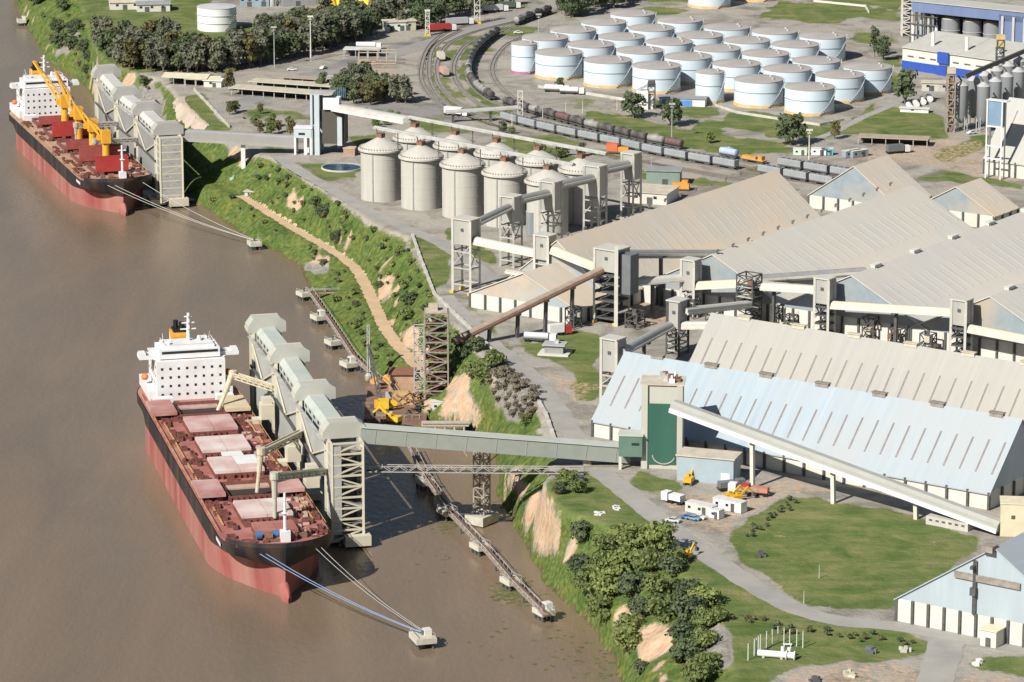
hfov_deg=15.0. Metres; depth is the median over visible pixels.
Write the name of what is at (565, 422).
road
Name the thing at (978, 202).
warehouse
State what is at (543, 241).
conveyor tower
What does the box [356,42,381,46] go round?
truck
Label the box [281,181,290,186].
shrub
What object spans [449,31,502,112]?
railway track
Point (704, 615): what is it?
bank tree
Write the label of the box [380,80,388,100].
grove tree
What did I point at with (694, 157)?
hopper wagon
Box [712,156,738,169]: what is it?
hopper wagon
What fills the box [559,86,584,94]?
truck
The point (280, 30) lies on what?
grove tree
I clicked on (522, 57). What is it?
storage tank
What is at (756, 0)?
storage tank
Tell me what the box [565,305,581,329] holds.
machinery stack
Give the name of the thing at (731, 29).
storage tank
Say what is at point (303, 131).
elevator wing
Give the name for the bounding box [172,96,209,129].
dirt slope
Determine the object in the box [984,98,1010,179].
white frame tower
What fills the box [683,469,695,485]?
excavator
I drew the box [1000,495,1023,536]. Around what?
conveyor house
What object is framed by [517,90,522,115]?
signal post
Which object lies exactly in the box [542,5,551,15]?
tank wagon
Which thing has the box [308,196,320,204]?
bank tree
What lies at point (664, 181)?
door
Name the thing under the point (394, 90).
grove tree
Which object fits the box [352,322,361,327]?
shrub
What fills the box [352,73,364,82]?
grove tree
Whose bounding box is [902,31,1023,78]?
factory hall
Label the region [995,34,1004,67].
head tower
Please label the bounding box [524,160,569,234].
grain silo
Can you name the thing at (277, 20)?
grove tree
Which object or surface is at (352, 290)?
shrub
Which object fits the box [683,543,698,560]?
excavator
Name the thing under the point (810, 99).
storage tank
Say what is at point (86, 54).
bank tree
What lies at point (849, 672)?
debris pile
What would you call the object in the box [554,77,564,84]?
broad tree
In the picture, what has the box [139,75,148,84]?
bank tree
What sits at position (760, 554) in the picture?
debris pile
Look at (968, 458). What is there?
warehouse
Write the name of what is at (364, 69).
grove tree
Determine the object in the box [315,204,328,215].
bank tree
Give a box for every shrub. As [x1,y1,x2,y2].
[208,196,216,201]
[256,162,264,166]
[274,177,283,183]
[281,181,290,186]
[283,173,290,180]
[298,200,305,205]
[317,259,326,264]
[331,295,341,300]
[340,212,349,219]
[349,288,356,294]
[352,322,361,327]
[356,329,365,335]
[360,338,371,345]
[369,226,377,231]
[377,243,386,248]
[392,248,404,256]
[396,278,403,284]
[400,281,408,287]
[405,258,415,263]
[410,320,421,325]
[451,330,458,336]
[672,656,683,663]
[713,652,722,658]
[741,614,749,619]
[779,627,788,633]
[787,627,795,633]
[805,625,812,631]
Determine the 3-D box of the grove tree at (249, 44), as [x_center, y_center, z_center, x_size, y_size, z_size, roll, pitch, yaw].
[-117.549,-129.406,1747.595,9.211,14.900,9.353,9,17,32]
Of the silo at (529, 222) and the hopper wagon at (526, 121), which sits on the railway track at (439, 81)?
the hopper wagon at (526, 121)
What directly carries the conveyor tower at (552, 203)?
on the ground
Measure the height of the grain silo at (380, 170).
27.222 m
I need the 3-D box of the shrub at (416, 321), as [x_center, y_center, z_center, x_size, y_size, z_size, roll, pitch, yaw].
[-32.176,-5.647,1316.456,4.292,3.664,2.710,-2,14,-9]
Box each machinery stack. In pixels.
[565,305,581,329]
[624,309,644,329]
[685,295,700,318]
[705,311,723,320]
[770,303,782,322]
[779,310,798,325]
[862,314,881,339]
[887,326,904,343]
[919,331,936,348]
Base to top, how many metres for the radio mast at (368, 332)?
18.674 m
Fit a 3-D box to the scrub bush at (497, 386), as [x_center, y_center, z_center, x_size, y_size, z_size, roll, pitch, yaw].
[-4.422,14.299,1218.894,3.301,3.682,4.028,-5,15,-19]
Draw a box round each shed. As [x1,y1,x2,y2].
[109,0,147,9]
[135,0,170,11]
[161,72,213,85]
[185,76,223,85]
[276,0,319,6]
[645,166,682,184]
[675,447,742,483]
[857,133,930,146]
[899,106,930,112]
[979,623,1005,647]
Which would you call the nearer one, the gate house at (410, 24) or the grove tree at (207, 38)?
the grove tree at (207, 38)
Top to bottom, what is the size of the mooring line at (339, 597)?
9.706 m
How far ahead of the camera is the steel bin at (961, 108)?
1602.74 m
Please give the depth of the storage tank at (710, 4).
1907.11 m
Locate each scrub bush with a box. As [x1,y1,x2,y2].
[484,378,493,385]
[490,388,496,395]
[491,396,500,403]
[492,369,500,378]
[493,380,501,389]
[497,364,509,373]
[498,372,507,377]
[498,383,507,391]
[501,377,509,386]
[503,402,510,408]
[506,374,512,382]
[507,409,516,416]
[508,368,515,373]
[509,377,519,383]
[511,383,522,394]
[512,372,524,380]
[514,406,525,414]
[519,378,530,387]
[521,395,528,401]
[522,401,533,406]
[524,405,536,414]
[527,391,540,401]
[528,384,540,392]
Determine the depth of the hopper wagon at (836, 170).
1514.67 m
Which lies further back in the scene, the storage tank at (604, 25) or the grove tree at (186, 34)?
the storage tank at (604, 25)
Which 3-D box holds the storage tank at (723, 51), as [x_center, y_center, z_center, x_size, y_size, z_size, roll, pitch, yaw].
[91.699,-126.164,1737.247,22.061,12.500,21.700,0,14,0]
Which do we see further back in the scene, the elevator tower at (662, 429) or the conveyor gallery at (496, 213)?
the conveyor gallery at (496, 213)
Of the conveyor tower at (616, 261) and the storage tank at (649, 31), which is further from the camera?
the storage tank at (649, 31)
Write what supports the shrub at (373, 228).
on the ground
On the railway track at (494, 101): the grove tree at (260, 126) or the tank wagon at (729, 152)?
the tank wagon at (729, 152)
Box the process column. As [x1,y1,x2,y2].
[269,0,280,5]
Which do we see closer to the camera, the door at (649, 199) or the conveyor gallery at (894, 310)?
the conveyor gallery at (894, 310)
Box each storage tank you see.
[197,3,236,31]
[511,40,538,74]
[522,33,569,48]
[534,48,583,80]
[550,25,596,41]
[567,40,615,71]
[581,18,627,39]
[583,55,632,88]
[598,32,645,54]
[610,9,655,31]
[616,46,664,77]
[628,24,675,45]
[632,61,681,93]
[646,37,693,58]
[657,16,703,36]
[664,52,713,84]
[676,31,724,51]
[687,0,730,8]
[693,44,741,60]
[695,68,725,103]
[704,23,750,37]
[712,59,761,91]
[723,36,771,58]
[733,74,784,108]
[737,0,774,1]
[741,49,790,73]
[751,27,798,48]
[763,64,812,96]
[772,40,820,63]
[784,82,836,116]
[792,56,841,81]
[799,31,846,60]
[815,70,865,103]
[843,62,893,94]
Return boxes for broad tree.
[232,100,240,112]
[249,114,262,125]
[264,121,276,132]
[266,113,275,124]
[372,119,380,126]
[379,9,389,22]
[406,0,421,17]
[412,4,432,27]
[480,0,495,5]
[508,126,515,132]
[546,146,553,153]
[551,149,559,156]
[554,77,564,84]
[561,147,569,155]
[620,90,649,117]
[659,97,682,125]
[705,132,715,142]
[773,112,807,144]
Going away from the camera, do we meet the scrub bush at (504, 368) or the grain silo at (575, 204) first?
the scrub bush at (504, 368)
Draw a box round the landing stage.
[421,421,470,430]
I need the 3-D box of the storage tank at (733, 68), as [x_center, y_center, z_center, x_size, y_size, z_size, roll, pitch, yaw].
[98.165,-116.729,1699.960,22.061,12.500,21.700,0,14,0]
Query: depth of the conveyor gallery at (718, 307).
1258.73 m
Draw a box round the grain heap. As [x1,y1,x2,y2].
[319,0,371,5]
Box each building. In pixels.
[657,94,707,106]
[909,0,1023,42]
[921,80,953,91]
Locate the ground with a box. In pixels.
[14,0,1023,681]
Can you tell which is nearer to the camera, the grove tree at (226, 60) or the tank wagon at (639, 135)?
the tank wagon at (639, 135)
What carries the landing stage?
in the river
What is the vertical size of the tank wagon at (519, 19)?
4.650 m
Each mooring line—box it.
[107,185,251,239]
[115,185,252,239]
[144,183,252,238]
[260,554,419,631]
[266,554,420,631]
[320,546,421,629]
[322,554,419,629]
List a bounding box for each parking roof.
[229,84,333,100]
[248,78,331,89]
[277,74,331,82]
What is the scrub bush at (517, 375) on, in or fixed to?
on the ground
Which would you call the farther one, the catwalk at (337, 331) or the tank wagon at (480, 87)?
the tank wagon at (480, 87)
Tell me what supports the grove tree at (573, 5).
on the ground
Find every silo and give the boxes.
[358,129,402,201]
[392,118,436,151]
[398,136,443,210]
[433,127,477,182]
[439,142,485,217]
[473,134,517,205]
[481,152,527,227]
[515,139,559,214]
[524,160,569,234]
[526,209,533,235]
[558,147,600,224]
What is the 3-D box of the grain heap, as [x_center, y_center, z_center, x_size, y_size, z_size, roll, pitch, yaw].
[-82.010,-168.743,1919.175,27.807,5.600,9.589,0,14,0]
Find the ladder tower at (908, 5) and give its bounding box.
[900,0,912,35]
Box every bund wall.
[538,85,624,99]
[715,103,843,125]
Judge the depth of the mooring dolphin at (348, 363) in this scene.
1304.56 m
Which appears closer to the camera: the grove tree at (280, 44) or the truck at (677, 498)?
the truck at (677, 498)
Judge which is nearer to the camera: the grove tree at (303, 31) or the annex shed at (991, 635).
the annex shed at (991, 635)
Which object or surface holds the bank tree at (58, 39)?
on the ground
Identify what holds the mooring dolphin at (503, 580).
in the river
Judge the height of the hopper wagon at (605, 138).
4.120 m
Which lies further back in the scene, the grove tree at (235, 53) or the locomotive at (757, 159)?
the grove tree at (235, 53)
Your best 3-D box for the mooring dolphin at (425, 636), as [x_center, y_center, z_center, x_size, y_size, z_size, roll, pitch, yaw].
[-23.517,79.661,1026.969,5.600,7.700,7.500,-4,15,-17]
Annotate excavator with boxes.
[370,406,401,424]
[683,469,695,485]
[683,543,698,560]
[722,486,747,496]
[730,486,755,499]
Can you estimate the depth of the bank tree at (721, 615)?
982.71 m
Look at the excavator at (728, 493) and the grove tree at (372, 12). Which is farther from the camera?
the grove tree at (372, 12)
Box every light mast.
[271,26,276,66]
[307,16,312,60]
[669,103,674,136]
[806,129,812,159]
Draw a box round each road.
[211,1,558,111]
[270,155,501,284]
[440,295,607,463]
[586,468,1023,651]
[916,639,965,681]
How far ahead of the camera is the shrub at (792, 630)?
973.08 m
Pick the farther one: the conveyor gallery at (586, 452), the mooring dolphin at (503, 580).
the conveyor gallery at (586, 452)
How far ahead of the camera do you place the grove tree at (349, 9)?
1819.71 m
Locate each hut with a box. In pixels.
[202,78,224,87]
[243,189,253,195]
[537,339,572,356]
[632,80,655,109]
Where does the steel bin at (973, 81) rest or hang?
on the ground
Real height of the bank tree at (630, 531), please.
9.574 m
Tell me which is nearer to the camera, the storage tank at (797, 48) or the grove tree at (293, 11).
the storage tank at (797, 48)
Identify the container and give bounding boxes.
[793,147,807,154]
[811,147,826,154]
[826,147,833,154]
[841,148,858,157]
[850,148,868,157]
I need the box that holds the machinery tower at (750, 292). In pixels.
[735,271,762,320]
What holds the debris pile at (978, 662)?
on the ground
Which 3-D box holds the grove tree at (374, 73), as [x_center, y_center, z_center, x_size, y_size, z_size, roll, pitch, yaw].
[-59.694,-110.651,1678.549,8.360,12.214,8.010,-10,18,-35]
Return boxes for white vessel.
[912,99,919,106]
[919,96,925,104]
[926,93,932,101]
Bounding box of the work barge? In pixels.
[364,367,426,423]
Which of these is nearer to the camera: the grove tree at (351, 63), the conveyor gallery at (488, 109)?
the conveyor gallery at (488, 109)
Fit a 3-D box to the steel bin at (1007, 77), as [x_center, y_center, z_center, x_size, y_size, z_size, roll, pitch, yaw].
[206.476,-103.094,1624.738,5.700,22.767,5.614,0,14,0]
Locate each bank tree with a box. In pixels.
[49,19,65,31]
[49,30,67,49]
[55,0,70,9]
[63,34,77,51]
[66,27,76,33]
[69,18,83,29]
[77,38,88,52]
[81,63,88,73]
[82,51,89,61]
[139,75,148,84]
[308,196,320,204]
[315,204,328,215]
[329,230,340,242]
[351,300,360,306]
[353,317,362,322]
[372,280,383,287]
[395,306,413,320]
[398,290,417,305]
[454,342,471,356]
[461,360,484,374]
[463,335,485,352]
[471,366,491,383]
[476,348,506,367]
[518,413,531,422]
[552,482,566,493]
[553,468,580,484]
[565,553,590,578]
[568,477,587,492]
[569,518,593,540]
[570,568,596,595]
[581,550,615,569]
[585,566,623,595]
[585,592,614,624]
[589,533,622,555]
[603,543,641,571]
[609,523,644,548]
[612,612,644,630]
[612,626,642,653]
[615,568,644,595]
[626,593,649,615]
[630,545,662,572]
[630,658,649,675]
[636,519,678,551]
[641,572,677,594]
[643,592,679,621]
[655,554,683,576]
[663,546,688,562]
[664,619,696,640]
[665,591,703,622]
[669,638,704,660]
[673,578,702,594]
[680,658,714,681]
[685,582,722,605]
[687,625,719,647]
[690,605,719,626]
[693,650,722,667]
[712,605,729,620]
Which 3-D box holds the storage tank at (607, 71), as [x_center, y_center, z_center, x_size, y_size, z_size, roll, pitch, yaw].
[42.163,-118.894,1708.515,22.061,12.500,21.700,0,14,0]
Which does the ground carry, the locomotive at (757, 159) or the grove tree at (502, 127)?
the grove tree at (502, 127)
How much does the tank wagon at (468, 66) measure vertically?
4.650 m
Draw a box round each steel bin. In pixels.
[955,76,968,130]
[966,71,980,124]
[976,77,990,130]
[979,66,991,83]
[989,72,1001,98]
[990,61,1003,78]
[1000,67,1013,99]
[1002,60,1014,73]
[1012,62,1023,98]
[1013,56,1023,68]
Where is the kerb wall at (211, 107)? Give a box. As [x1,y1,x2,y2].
[193,88,229,127]
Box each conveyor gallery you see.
[181,128,293,168]
[330,104,416,123]
[360,423,630,526]
[373,125,575,173]
[407,115,608,158]
[445,105,520,122]
[451,267,604,344]
[472,236,532,256]
[480,203,512,224]
[505,268,525,274]
[523,189,551,203]
[549,247,592,269]
[563,174,595,188]
[608,160,631,173]
[618,274,683,319]
[620,322,674,354]
[630,250,721,305]
[669,399,999,533]
[681,321,706,329]
[683,301,752,314]
[695,279,747,289]
[753,267,866,281]
[760,282,812,322]
[829,301,949,341]
[962,49,1023,77]
[966,324,1023,343]
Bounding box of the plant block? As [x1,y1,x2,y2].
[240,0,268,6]
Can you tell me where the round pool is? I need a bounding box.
[321,163,360,171]
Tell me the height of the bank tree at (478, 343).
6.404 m
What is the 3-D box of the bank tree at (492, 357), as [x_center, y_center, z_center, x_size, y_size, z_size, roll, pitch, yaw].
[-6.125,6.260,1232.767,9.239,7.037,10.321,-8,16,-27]
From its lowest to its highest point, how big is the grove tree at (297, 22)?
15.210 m
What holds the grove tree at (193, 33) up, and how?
on the ground
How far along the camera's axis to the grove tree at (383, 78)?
1676.16 m
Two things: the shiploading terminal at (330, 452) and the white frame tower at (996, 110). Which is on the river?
the shiploading terminal at (330, 452)
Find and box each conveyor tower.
[450,215,480,295]
[499,192,522,267]
[533,231,557,268]
[538,178,562,237]
[583,162,607,230]
[591,243,638,326]
[599,334,626,402]
[620,150,642,219]
[665,296,689,355]
[679,256,701,316]
[812,274,836,332]
[949,296,973,352]
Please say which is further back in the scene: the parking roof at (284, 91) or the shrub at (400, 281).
the parking roof at (284, 91)
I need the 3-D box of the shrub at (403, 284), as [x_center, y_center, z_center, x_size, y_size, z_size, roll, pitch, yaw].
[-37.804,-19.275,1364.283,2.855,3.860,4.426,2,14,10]
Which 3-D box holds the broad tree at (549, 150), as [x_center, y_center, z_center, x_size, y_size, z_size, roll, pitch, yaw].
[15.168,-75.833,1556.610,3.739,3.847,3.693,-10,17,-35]
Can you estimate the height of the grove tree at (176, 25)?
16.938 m
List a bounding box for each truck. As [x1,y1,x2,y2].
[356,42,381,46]
[427,23,456,31]
[437,51,444,60]
[438,66,448,76]
[443,106,468,116]
[445,17,473,24]
[481,4,507,12]
[498,1,520,8]
[523,331,557,342]
[543,84,569,92]
[547,323,571,335]
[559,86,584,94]
[661,489,684,505]
[716,477,745,491]
[728,481,759,495]
[741,482,770,496]
[885,143,909,153]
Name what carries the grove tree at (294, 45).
on the ground
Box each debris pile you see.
[594,511,604,515]
[612,505,620,510]
[670,541,679,547]
[755,550,767,557]
[808,675,820,681]
[843,668,856,678]
[865,645,876,654]
[899,645,911,652]
[972,658,982,666]
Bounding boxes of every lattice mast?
[424,9,430,35]
[474,0,480,23]
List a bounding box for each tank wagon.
[465,64,471,70]
[467,52,474,61]
[467,72,474,81]
[469,76,476,86]
[470,48,476,57]
[472,44,478,54]
[473,80,480,90]
[475,41,481,50]
[477,84,486,95]
[478,37,485,47]
[483,34,490,43]
[483,88,494,99]
[486,30,494,40]
[492,27,500,37]
[502,97,516,105]
[514,14,524,24]
[515,100,529,112]
[524,11,533,21]
[528,104,543,115]
[532,8,542,18]
[541,108,556,119]
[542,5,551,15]
[555,111,570,123]
[569,115,584,127]
[583,119,599,131]
[598,122,615,134]
[614,126,631,137]
[630,130,647,141]
[647,133,664,145]
[664,137,684,148]
[718,146,739,158]
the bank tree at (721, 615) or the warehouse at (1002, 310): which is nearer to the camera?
the bank tree at (721, 615)
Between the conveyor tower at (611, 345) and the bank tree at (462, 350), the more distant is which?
the bank tree at (462, 350)
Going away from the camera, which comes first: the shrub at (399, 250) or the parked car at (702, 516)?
the parked car at (702, 516)
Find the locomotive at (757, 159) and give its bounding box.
[740,154,766,163]
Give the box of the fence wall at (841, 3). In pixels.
[813,0,868,12]
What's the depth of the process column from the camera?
1914.20 m
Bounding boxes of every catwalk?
[306,287,383,382]
[310,288,334,298]
[407,447,548,615]
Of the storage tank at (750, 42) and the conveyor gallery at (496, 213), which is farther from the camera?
the storage tank at (750, 42)
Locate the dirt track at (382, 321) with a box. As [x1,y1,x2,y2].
[236,195,423,377]
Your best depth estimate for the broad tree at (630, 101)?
1631.07 m
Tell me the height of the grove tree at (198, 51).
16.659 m
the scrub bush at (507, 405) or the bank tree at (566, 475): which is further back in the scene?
the scrub bush at (507, 405)
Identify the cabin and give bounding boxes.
[431,399,443,410]
[685,499,717,515]
[708,507,724,519]
[712,495,746,513]
[926,511,976,531]
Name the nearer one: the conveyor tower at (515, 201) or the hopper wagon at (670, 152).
the conveyor tower at (515, 201)
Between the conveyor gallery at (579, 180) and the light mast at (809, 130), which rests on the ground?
the light mast at (809, 130)
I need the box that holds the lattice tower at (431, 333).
[413,303,448,400]
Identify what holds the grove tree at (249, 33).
on the ground
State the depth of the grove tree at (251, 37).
1753.18 m
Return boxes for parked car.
[665,516,681,522]
[680,513,691,519]
[685,514,700,520]
[695,513,706,519]
[966,130,976,134]
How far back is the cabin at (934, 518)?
1061.99 m
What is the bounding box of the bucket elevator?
[945,67,955,132]
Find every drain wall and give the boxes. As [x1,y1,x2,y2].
[411,233,434,290]
[432,291,492,348]
[533,392,555,436]
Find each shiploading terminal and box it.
[73,64,188,207]
[216,313,370,548]
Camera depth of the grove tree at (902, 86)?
1658.26 m
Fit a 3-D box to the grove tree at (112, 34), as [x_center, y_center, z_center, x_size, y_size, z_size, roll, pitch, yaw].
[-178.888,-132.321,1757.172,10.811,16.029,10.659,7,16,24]
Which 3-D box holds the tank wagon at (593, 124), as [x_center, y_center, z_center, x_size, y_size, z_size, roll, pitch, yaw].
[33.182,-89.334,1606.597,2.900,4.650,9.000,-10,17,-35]
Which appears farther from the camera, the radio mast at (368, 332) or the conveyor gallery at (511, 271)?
the conveyor gallery at (511, 271)
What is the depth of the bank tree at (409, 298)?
1341.33 m
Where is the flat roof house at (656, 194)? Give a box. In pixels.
[627,183,679,204]
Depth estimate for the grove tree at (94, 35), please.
1790.07 m
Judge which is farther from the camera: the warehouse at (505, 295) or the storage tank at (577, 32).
the storage tank at (577, 32)
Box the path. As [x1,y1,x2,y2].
[784,92,924,147]
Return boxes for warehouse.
[468,262,609,324]
[508,170,820,305]
[590,351,1023,510]
[642,185,973,321]
[689,313,1023,419]
[775,207,1023,343]
[807,155,931,211]
[894,532,1023,647]
[909,281,1023,361]
[931,178,1019,227]
[983,97,1023,178]
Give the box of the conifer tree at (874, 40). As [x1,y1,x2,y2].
[869,25,879,56]
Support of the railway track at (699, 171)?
on the ground
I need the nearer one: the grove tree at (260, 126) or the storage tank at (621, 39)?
the grove tree at (260, 126)
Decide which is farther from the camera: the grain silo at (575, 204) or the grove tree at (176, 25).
the grove tree at (176, 25)
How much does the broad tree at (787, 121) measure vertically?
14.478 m
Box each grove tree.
[90,14,101,48]
[97,16,112,32]
[97,29,115,56]
[105,31,120,63]
[106,25,117,31]
[112,34,128,67]
[116,19,131,29]
[121,25,132,37]
[122,38,139,70]
[123,33,143,67]
[127,27,144,64]
[137,42,151,69]
[142,20,157,35]
[142,30,151,38]
[143,36,157,71]
[146,36,161,65]
[150,31,162,37]
[153,41,171,71]
[157,15,171,35]
[162,28,180,41]
[163,30,179,65]
[167,44,178,69]
[168,20,181,33]
[168,41,185,71]
[180,32,191,38]
[180,36,192,68]
[180,42,196,72]
[186,37,207,72]
[188,32,203,67]
[192,34,212,70]
[205,39,225,72]
[214,36,226,43]
[219,44,229,69]
[223,27,236,62]
[223,40,234,67]
[223,67,235,90]
[225,101,232,114]
[227,34,244,67]
[232,27,246,64]
[240,35,256,64]
[240,36,258,67]
[245,30,256,36]
[250,16,264,29]
[253,25,269,65]
[255,13,275,20]
[256,103,263,113]
[256,121,263,131]
[262,19,271,29]
[263,33,279,62]
[268,22,281,34]
[270,16,283,25]
[271,13,284,18]
[273,34,288,59]
[274,25,290,57]
[275,120,282,129]
[278,13,291,18]
[281,17,297,31]
[282,30,300,57]
[286,7,303,17]
[286,118,295,134]
[288,15,299,20]
[293,19,302,39]
[296,5,306,14]
[296,21,314,55]
[298,15,309,25]
[304,11,316,16]
[306,15,321,49]
[311,10,331,50]
[315,72,327,89]
[316,0,332,8]
[320,17,340,48]
[327,6,340,38]
[329,76,348,96]
[333,8,349,43]
[339,67,348,74]
[339,74,353,94]
[340,0,356,6]
[346,5,360,38]
[346,81,361,103]
[347,9,362,42]
[347,61,356,73]
[349,63,362,74]
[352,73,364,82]
[356,0,364,10]
[356,81,365,102]
[357,10,372,39]
[359,61,372,73]
[361,66,369,74]
[362,74,373,81]
[363,82,376,104]
[364,7,381,34]
[365,70,382,80]
[366,76,379,101]
[368,0,383,20]
[372,79,385,103]
[379,76,388,97]
[380,72,389,77]
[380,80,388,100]
[384,0,401,18]
[387,74,403,102]
[395,8,406,19]
[397,0,410,9]
[397,74,413,103]
[421,0,432,8]
[428,1,444,23]
[432,0,447,22]
[444,0,458,17]
[455,0,462,14]
[464,0,480,14]
[498,121,506,131]
[557,0,569,15]
[563,0,581,17]
[576,142,586,152]
[578,0,593,15]
[595,0,606,8]
[604,0,621,8]
[830,120,840,138]
[875,35,890,59]
[892,68,918,104]
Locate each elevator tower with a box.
[309,87,347,154]
[640,371,685,469]
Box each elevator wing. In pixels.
[293,125,313,154]
[618,429,643,469]
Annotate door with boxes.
[261,1,265,6]
[647,197,651,203]
[662,179,667,184]
[721,473,729,479]
[985,637,990,646]
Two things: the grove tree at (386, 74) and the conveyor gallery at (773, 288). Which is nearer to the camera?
the conveyor gallery at (773, 288)
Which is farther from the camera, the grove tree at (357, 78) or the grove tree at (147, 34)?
the grove tree at (147, 34)
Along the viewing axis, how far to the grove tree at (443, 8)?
1862.45 m
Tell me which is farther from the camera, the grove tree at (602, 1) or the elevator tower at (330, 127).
the grove tree at (602, 1)
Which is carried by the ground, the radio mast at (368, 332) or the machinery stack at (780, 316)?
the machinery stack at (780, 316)
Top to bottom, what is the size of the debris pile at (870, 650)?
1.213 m
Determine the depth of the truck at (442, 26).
1841.90 m
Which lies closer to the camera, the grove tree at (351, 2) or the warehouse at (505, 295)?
the warehouse at (505, 295)
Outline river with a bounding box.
[0,0,620,681]
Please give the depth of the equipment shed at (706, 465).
1104.39 m
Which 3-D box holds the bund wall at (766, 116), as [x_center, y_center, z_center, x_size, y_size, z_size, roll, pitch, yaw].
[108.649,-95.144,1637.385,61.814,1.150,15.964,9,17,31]
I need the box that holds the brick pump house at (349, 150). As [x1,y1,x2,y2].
[343,146,356,155]
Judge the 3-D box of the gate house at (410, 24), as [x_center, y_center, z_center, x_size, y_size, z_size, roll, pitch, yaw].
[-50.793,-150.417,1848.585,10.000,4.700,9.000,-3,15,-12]
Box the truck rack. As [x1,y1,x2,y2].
[358,49,395,63]
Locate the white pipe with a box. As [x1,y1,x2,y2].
[757,646,795,659]
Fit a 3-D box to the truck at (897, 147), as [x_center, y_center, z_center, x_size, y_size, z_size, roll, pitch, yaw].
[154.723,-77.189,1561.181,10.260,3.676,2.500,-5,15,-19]
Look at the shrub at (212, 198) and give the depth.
1549.41 m
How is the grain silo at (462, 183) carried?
on the ground
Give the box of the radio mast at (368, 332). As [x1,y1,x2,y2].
[365,325,369,379]
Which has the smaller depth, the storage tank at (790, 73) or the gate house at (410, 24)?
the storage tank at (790, 73)
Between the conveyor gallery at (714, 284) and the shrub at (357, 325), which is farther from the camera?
the shrub at (357, 325)
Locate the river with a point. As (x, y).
(108, 572)
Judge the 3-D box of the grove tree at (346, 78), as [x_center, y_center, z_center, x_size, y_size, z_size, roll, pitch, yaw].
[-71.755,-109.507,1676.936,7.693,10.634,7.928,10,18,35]
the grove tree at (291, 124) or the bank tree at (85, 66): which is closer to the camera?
the grove tree at (291, 124)
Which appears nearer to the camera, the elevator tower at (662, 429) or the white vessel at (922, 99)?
the elevator tower at (662, 429)
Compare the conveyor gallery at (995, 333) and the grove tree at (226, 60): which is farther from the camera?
the grove tree at (226, 60)
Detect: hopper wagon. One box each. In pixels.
[500,111,520,124]
[518,116,539,128]
[536,120,558,133]
[557,125,579,137]
[578,129,601,142]
[600,133,623,145]
[621,138,644,150]
[642,143,665,155]
[664,147,689,160]
[688,152,713,164]
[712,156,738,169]
[757,164,784,175]
[777,157,804,169]
[783,168,809,181]
[803,161,830,173]
[809,172,835,183]
[830,165,848,176]
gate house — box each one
[381,19,406,30]
[393,18,416,30]
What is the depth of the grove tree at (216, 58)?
1733.23 m
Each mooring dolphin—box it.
[16,16,25,25]
[247,237,261,250]
[296,287,311,301]
[310,309,325,324]
[324,335,340,349]
[339,355,357,372]
[409,627,436,649]
[414,473,434,490]
[437,504,457,521]
[469,538,490,556]
[499,572,522,591]
[532,600,555,622]
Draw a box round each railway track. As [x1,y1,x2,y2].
[417,20,507,127]
[425,30,508,129]
[433,21,823,185]
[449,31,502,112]
[464,8,834,175]
[488,33,529,102]
[503,131,742,180]
[606,154,799,189]
[739,164,757,169]
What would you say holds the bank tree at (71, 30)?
on the ground
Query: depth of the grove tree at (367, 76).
1671.84 m
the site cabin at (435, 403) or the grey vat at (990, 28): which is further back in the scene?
the grey vat at (990, 28)
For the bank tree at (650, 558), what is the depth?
1030.01 m
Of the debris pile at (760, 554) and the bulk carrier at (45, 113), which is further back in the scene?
the bulk carrier at (45, 113)
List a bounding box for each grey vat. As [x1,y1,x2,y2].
[941,15,960,33]
[962,17,981,36]
[983,19,998,38]
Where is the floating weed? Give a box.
[412,495,616,680]
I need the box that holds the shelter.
[343,46,381,57]
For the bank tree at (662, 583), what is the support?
on the ground
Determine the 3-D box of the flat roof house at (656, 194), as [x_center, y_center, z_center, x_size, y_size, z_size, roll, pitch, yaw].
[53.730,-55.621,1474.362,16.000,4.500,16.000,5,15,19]
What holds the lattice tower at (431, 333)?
on the ground
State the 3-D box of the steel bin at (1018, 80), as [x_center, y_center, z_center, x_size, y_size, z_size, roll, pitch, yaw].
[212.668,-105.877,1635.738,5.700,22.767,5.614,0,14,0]
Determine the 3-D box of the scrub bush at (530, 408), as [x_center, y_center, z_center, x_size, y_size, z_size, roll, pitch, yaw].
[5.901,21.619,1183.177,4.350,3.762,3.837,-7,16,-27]
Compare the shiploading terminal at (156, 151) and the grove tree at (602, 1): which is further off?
the grove tree at (602, 1)
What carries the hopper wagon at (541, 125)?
on the railway track at (439, 81)
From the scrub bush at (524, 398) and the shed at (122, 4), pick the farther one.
the shed at (122, 4)
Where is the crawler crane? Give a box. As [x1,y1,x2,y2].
[365,344,397,411]
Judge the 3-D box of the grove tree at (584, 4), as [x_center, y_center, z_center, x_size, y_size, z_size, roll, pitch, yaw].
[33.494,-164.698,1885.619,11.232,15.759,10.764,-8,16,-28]
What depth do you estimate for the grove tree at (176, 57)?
1733.87 m
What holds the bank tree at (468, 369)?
on the ground
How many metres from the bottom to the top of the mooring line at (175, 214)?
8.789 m
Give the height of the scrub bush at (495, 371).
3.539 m
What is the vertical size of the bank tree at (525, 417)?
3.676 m
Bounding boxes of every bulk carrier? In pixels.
[9,55,151,215]
[137,313,331,602]
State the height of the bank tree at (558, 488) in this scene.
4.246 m
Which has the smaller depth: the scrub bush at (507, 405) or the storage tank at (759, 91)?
the scrub bush at (507, 405)
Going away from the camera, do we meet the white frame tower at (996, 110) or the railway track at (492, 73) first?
the white frame tower at (996, 110)
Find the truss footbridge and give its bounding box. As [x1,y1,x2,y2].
[366,464,583,474]
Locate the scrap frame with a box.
[389,390,431,409]
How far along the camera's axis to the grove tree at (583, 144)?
1553.49 m
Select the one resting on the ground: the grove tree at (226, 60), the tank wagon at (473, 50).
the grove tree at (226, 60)

